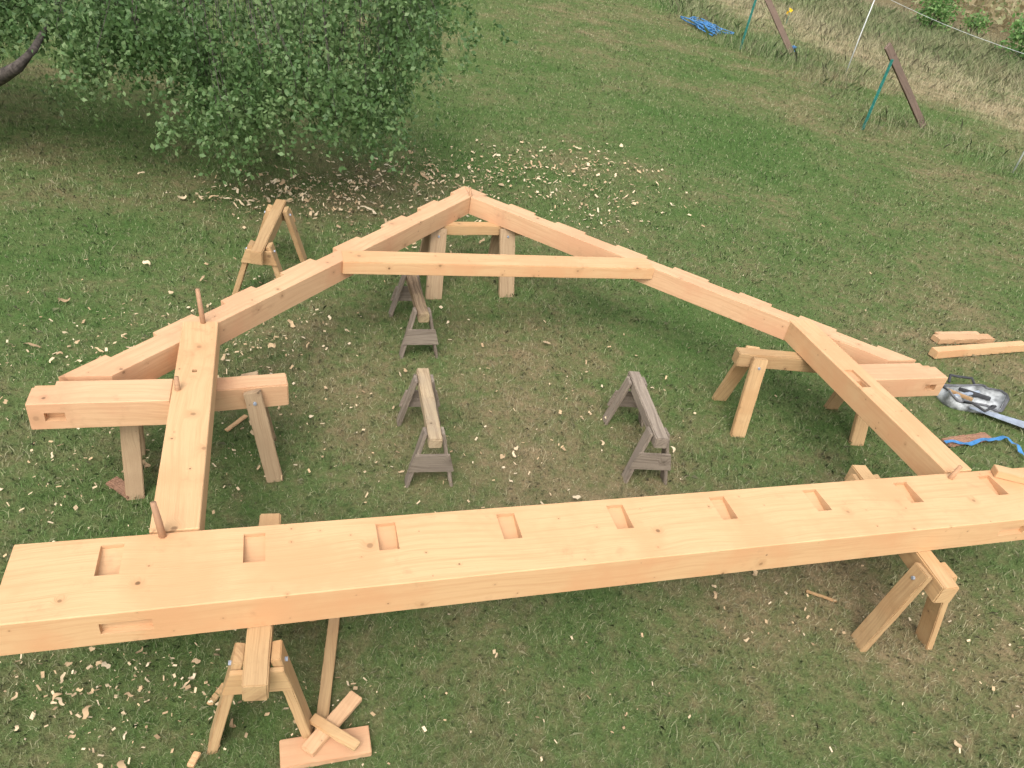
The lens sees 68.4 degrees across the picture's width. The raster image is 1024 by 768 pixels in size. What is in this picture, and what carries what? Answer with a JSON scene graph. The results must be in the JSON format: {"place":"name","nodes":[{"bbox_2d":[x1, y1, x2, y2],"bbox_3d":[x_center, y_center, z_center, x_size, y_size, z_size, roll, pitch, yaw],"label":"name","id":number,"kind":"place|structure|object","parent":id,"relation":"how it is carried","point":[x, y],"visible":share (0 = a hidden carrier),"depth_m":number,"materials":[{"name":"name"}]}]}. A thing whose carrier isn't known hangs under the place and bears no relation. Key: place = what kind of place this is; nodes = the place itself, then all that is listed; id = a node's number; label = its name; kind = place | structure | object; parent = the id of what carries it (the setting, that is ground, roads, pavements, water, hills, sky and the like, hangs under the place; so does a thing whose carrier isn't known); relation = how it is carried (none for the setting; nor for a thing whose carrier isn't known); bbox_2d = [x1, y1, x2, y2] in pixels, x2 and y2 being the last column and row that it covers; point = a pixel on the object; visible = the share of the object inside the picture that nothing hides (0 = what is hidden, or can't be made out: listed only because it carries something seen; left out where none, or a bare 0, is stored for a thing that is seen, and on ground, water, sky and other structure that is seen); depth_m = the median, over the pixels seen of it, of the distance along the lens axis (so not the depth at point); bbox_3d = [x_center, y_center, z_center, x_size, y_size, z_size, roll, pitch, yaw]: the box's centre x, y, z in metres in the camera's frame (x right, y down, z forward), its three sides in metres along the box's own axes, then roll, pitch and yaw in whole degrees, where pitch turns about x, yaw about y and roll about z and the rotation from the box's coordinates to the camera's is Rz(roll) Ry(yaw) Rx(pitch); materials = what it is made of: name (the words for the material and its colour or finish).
{"place":"outdoors","nodes":[
{"label":"outdoors","id":0,"kind":"place"},
{"bbox_2d":[0,0,1023,767],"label":"ground","id":1,"kind":"structure","parent":0,"point":[496,430],"depth_m":5.85,"materials":[{"name":"green plant"}]},
{"bbox_2d":[52,693,61,700],"bbox_3d":[-1.946,1.332,3.219,0.021,0.018,0.042,29,51,28],"label":"wood shaving","id":2,"kind":"object","parent":1,"relation":"on","point":[55,695],"visible":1,"depth_m":3.21,"materials":[{"name":"beige wood"}]},
{"bbox_2d":[54,697,64,705],"bbox_3d":[-1.919,1.344,3.200,0.069,0.009,0.022,19,29,30],"label":"wood shaving","id":3,"kind":"object","parent":1,"relation":"on","point":[60,700],"visible":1,"depth_m":3.20,"materials":[{"name":"beige wood"}]},
{"bbox_2d":[60,672,65,682],"bbox_3d":[-1.960,1.281,3.282,0.018,0.008,0.056,8,29,-17],"label":"wood shaving","id":4,"kind":"object","parent":1,"relation":"on","point":[62,676],"visible":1,"depth_m":3.29,"materials":[{"name":"beige wood"}]},
{"bbox_2d":[82,705,91,718],"bbox_3d":[-1.794,1.380,3.175,0.034,0.017,0.056,2,48,-4],"label":"wood shaving","id":5,"kind":"object","parent":1,"relation":"on","point":[85,712],"visible":1,"depth_m":3.17,"materials":[{"name":"beige wood"}]},
{"bbox_2d":[101,661,110,668],"bbox_3d":[-1.812,1.252,3.361,0.050,0.012,0.032,27,23,30],"label":"wood shaving","id":6,"kind":"object","parent":1,"relation":"on","point":[106,665],"visible":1,"depth_m":3.36,"materials":[{"name":"beige wood"}]},
{"bbox_2d":[106,476,128,498],"bbox_3d":[-2.200,0.584,4.248,0.183,0.027,0.077,26,37,21],"label":"bark slab","id":7,"kind":"object","parent":1,"relation":"on","point":[117,484],"depth_m":4.24,"materials":[{"name":"brown wood"}]},
{"bbox_2d":[117,760,125,767],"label":"wood shaving","id":8,"kind":"object","parent":1,"relation":"on","point":[120,764],"visible":1,"depth_m":3.02,"materials":[{"name":"beige wood"}]},
{"bbox_2d":[142,459,150,467],"bbox_3d":[-2.128,0.468,4.390,0.036,0.030,0.071,-26,46,-25],"label":"wood shaving","id":9,"kind":"object","parent":1,"relation":"on","point":[146,465],"visible":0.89,"depth_m":4.40,"materials":[{"name":"beige wood"}]},
{"bbox_2d":[187,751,200,767],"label":"wood strip","id":10,"kind":"object","parent":1,"relation":"on","point":[193,759],"visible":1,"depth_m":3.10,"materials":[{"name":"brown wood"}]},
{"bbox_2d":[191,658,200,663],"bbox_3d":[-1.442,1.265,3.438,0.039,0.008,0.026,16,35,8],"label":"wood shaving","id":11,"kind":"object","parent":1,"relation":"on","point":[196,660],"visible":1,"depth_m":3.44,"materials":[{"name":"beige wood"}]},
{"bbox_2d":[120,371,288,499],"bbox_3d":[-1.820,0.261,4.336,1.027,0.623,0.418,-5,37,-22],"label":"sawhorse","id":12,"kind":"object","parent":1,"relation":"on","point":[255,394],"visible":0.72,"depth_m":4.26,"materials":[{"name":"brown wood"}]},
{"bbox_2d":[207,683,222,704],"bbox_3d":[-1.310,1.380,3.352,0.032,0.014,0.113,18,35,11],"label":"wood strip","id":13,"kind":"object","parent":1,"relation":"on","point":[214,697],"visible":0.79,"depth_m":3.34,"materials":[{"name":"brown wood"}]},
{"bbox_2d":[229,718,234,727],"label":"wood shaving","id":14,"kind":"object","parent":1,"relation":"on","point":[231,724],"visible":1,"depth_m":3.24,"materials":[{"name":"beige wood"}]},
{"bbox_2d":[225,415,247,431],"bbox_3d":[-1.773,0.250,4.849,0.032,0.014,0.190,21,36,14],"label":"wood strip","id":15,"kind":"object","parent":1,"relation":"on","point":[235,423],"visible":1,"depth_m":4.84,"materials":[{"name":"brown wood"}]},
{"bbox_2d":[0,0,518,187],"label":"leafy tree","id":16,"kind":"object","parent":1,"relation":"on","point":[111,31],"visible":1,"depth_m":6.75,"materials":[{"name":"green plant"}]},
{"bbox_2d":[207,513,315,754],"bbox_3d":[-1.090,1.107,3.334,0.439,0.599,0.902,1,36,-14],"label":"sawhorse","id":17,"kind":"object","parent":1,"relation":"on","point":[256,656],"visible":0.52,"depth_m":2.96,"materials":[{"name":"brown wood"}]},
{"bbox_2d":[0,186,1023,655],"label":"timber frame","id":18,"kind":"object","parent":17,"relation":"on","point":[180,570],"visible":1,"depth_m":3.64,"materials":[{"name":"brown wood"}]},
{"bbox_2d":[991,464,1023,483],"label":"wood block","id":19,"kind":"object","parent":18,"relation":"on","point":[1007,473],"depth_m":4.34,"materials":[{"name":"brown wood"}]},
{"bbox_2d":[232,199,306,294],"bbox_3d":[-2.030,-1.105,6.331,0.478,0.520,1.060,5,35,-8],"label":"sawhorse","id":20,"kind":"object","parent":1,"relation":"on","point":[261,250],"visible":0.88,"depth_m":6.04,"materials":[{"name":"brown wood"}]},
{"bbox_2d":[268,343,275,347],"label":"wood shaving","id":21,"kind":"object","parent":1,"relation":"on","point":[272,345],"visible":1,"depth_m":5.56,"materials":[{"name":"beige wood"}]},
{"bbox_2d":[279,725,371,767],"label":"board offcut","id":22,"kind":"object","parent":1,"relation":"on","point":[293,754],"visible":0.81,"depth_m":3.19,"materials":[{"name":"brown wood"}]},
{"bbox_2d":[302,690,361,756],"bbox_3d":[-0.780,1.473,3.277,0.067,0.030,0.318,25,37,20],"label":"board offcut","id":23,"kind":"object","parent":22,"relation":"on","point":[338,716],"visible":0.91,"depth_m":3.28,"materials":[{"name":"brown wood"}]},
{"bbox_2d":[309,713,359,751],"bbox_3d":[-0.758,1.486,3.217,0.242,0.022,0.047,23,36,18],"label":"board offcut","id":24,"kind":"object","parent":23,"relation":"on","point":[334,732],"visible":1,"depth_m":3.21,"materials":[{"name":"brown wood"}]},
{"bbox_2d":[314,617,339,730],"bbox_3d":[-0.860,1.321,3.537,0.054,0.042,0.703,4,35,-9],"label":"batten","id":25,"kind":"object","parent":1,"relation":"on","point":[324,699],"visible":0.67,"depth_m":3.50,"materials":[{"name":"brown wood"}]},
{"bbox_2d":[388,275,437,358],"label":"sawhorse","id":26,"kind":"object","parent":1,"relation":"on","point":[413,293],"visible":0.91,"depth_m":5.73,"materials":[{"name":"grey wood"}]},
{"bbox_2d":[396,368,453,487],"bbox_3d":[-0.549,0.280,4.818,0.300,0.426,0.743,0,36,-15],"label":"sawhorse","id":27,"kind":"object","parent":1,"relation":"on","point":[424,397],"visible":1,"depth_m":4.60,"materials":[{"name":"grey wood"}]},
{"bbox_2d":[419,222,519,298],"bbox_3d":[-0.398,-1.145,6.738,1.023,0.622,0.498,-4,37,-20],"label":"sawhorse","id":28,"kind":"object","parent":1,"relation":"on","point":[502,241],"visible":0.53,"depth_m":6.59,"materials":[{"name":"brown wood"}]},
{"bbox_2d":[0,132,1023,767],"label":"wood chips","id":29,"kind":"object","parent":1,"relation":"on","point":[156,736],"visible":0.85,"depth_m":5.68,"materials":[{"name":"beige wood"}]},
{"bbox_2d":[602,371,670,484],"bbox_3d":[0.879,0.299,5.177,0.300,0.426,0.761,3,35,-10],"label":"sawhorse","id":30,"kind":"object","parent":1,"relation":"on","point":[656,433],"visible":0.99,"depth_m":4.97,"materials":[{"name":"grey wood"}]},
{"bbox_2d":[680,16,734,35],"bbox_3d":[5.703,-10.563,22.252,0.921,0.171,2.114,-2,36,-17],"label":"rope pile","id":31,"kind":"object","parent":1,"relation":"on","point":[701,25],"visible":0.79,"depth_m":22.05,"materials":[{"name":"blue fabric"}]},
{"bbox_2d":[741,0,756,47],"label":"metal fence post","id":32,"kind":"object","parent":1,"relation":"on","point":[748,22],"visible":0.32,"depth_m":19.96,"materials":[{"name":"teal metal"}]},
{"bbox_2d":[765,0,792,55],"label":"leaning board","id":33,"kind":"object","parent":1,"relation":"on","point":[778,22],"visible":0.8,"depth_m":20.24,"materials":[{"name":"brown wood"}]},
{"bbox_2d":[712,345,868,445],"bbox_3d":[2.183,0.052,5.715,1.210,0.621,0.499,4,35,-9],"label":"sawhorse","id":34,"kind":"object","parent":1,"relation":"on","point":[757,361],"visible":0.64,"depth_m":5.52,"materials":[{"name":"brown wood"}]},
{"bbox_2d":[806,590,836,601],"bbox_3d":[1.804,1.238,4.399,0.177,0.012,0.022,18,35,10],"label":"wood strip","id":35,"kind":"object","parent":1,"relation":"on","point":[819,595],"visible":1,"depth_m":4.39,"materials":[{"name":"brown wood"}]},
{"bbox_2d":[649,0,1023,187],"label":"tall weeds","id":36,"kind":"object","parent":1,"relation":"on","point":[922,41],"visible":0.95,"depth_m":23.99,"materials":[{"name":"beige plant"}]},
{"bbox_2d":[846,0,874,70],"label":"white fence pole","id":37,"kind":"object","parent":1,"relation":"on","point":[860,35],"visible":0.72,"depth_m":19.25,"materials":[{"name":"plastic"}]},
{"bbox_2d":[892,0,1023,53],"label":"fence wire","id":38,"kind":"object","parent":37,"relation":"attached to","point":[959,30],"visible":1,"depth_m":15.54,"materials":[{"name":"white metal"}]},
{"bbox_2d":[861,59,893,129],"bbox_3d":[6.932,-5.458,14.322,0.080,1.351,0.030,-2,36,-17],"label":"metal fence post","id":39,"kind":"object","parent":1,"relation":"on","point":[879,88],"visible":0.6,"depth_m":14.27,"materials":[{"name":"teal metal"}]},
{"bbox_2d":[844,465,958,651],"bbox_3d":[2.115,1.001,4.351,0.458,0.599,0.936,3,35,-12],"label":"sawhorse","id":40,"kind":"object","parent":1,"relation":"on","point":[931,575],"visible":0.61,"depth_m":4.02,"materials":[{"name":"brown wood"}]},
{"bbox_2d":[884,42,925,127],"bbox_3d":[7.724,-5.787,14.760,2.565,0.146,0.056,29,16,-44],"label":"leaning board","id":41,"kind":"object","parent":1,"relation":"on","point":[903,82],"visible":0.94,"depth_m":14.64,"materials":[{"name":"brown wood"}]},
{"bbox_2d":[910,0,966,32],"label":"leafy bush","id":42,"kind":"object","parent":1,"relation":"on","point":[938,8],"visible":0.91,"depth_m":30.56,"materials":[{"name":"green plant"}]},
{"bbox_2d":[935,331,979,334],"bbox_3d":[4.499,-0.495,7.597,0.546,0.032,0.092,-2,36,-18],"label":"board offcut","id":43,"kind":"object","parent":1,"relation":"on","point":[959,332],"visible":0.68,"depth_m":7.61,"materials":[{"name":"brown wood"}]},
{"bbox_2d":[954,740,961,747],"bbox_3d":[2.196,1.775,3.711,0.028,0.005,0.042,-24,47,-39],"label":"wood shaving","id":44,"kind":"object","parent":1,"relation":"on","point":[958,744],"visible":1,"depth_m":3.71,"materials":[{"name":"beige wood"}]},
{"bbox_2d":[899,0,1023,31],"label":"bushes","id":45,"kind":"object","parent":1,"relation":"on","point":[992,5],"visible":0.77,"depth_m":38.20,"materials":[{"name":"green plant"}]},
{"bbox_2d":[930,334,994,343],"bbox_3d":[4.502,-0.450,7.516,0.718,0.057,0.107,-2,36,-17],"label":"slab offcut","id":46,"kind":"object","parent":1,"relation":"on","point":[962,338],"visible":0.97,"depth_m":7.48,"materials":[{"name":"brown wood"}]},
{"bbox_2d":[941,432,991,446],"bbox_3d":[3.641,0.443,6.027,0.493,0.027,0.098,-5,37,-21],"label":"bark slab","id":47,"kind":"object","parent":1,"relation":"on","point":[966,438],"depth_m":6.02,"materials":[{"name":"brown wood"}]},
{"bbox_2d":[936,374,1009,413],"bbox_3d":[3.946,0.103,6.505,0.566,0.178,0.493,30,39,26],"label":"tool bag","id":48,"kind":"object","parent":1,"relation":"on","point":[965,397],"visible":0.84,"depth_m":6.49,"materials":[{"name":"fabric"}]},
{"bbox_2d":[928,341,1023,358],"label":"beam offcut","id":49,"kind":"object","parent":1,"relation":"on","point":[971,349],"visible":1,"depth_m":7.28,"materials":[{"name":"brown wood"}]},
{"bbox_2d":[960,7,992,33],"bbox_3d":[21.276,-16.530,34.521,1.315,1.408,1.629,22,36,15],"label":"leafy bush","id":50,"kind":"object","parent":1,"relation":"on","point":[975,24],"visible":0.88,"depth_m":34.47,"materials":[{"name":"green plant"}]},
{"bbox_2d":[944,436,1023,454],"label":"blue strap","id":51,"kind":"object","parent":1,"relation":"on","point":[973,442],"visible":1,"depth_m":5.98,"materials":[{"name":"fabric"}]},
{"bbox_2d":[969,407,1023,427],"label":"handsaw","id":52,"kind":"object","parent":1,"relation":"on","point":[1017,422],"visible":1,"depth_m":6.33,"materials":[{"name":"metal"}]},
{"bbox_2d":[994,12,1023,63],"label":"leafy bush","id":53,"kind":"object","parent":1,"relation":"on","point":[1016,35],"visible":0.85,"depth_m":26.60,"materials":[{"name":"green plant"}]},
{"bbox_2d":[1012,151,1023,172],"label":"white fence pole","id":54,"kind":"object","parent":1,"relation":"on","point":[1018,161],"depth_m":13.56,"materials":[{"name":"plastic"}]}
]}

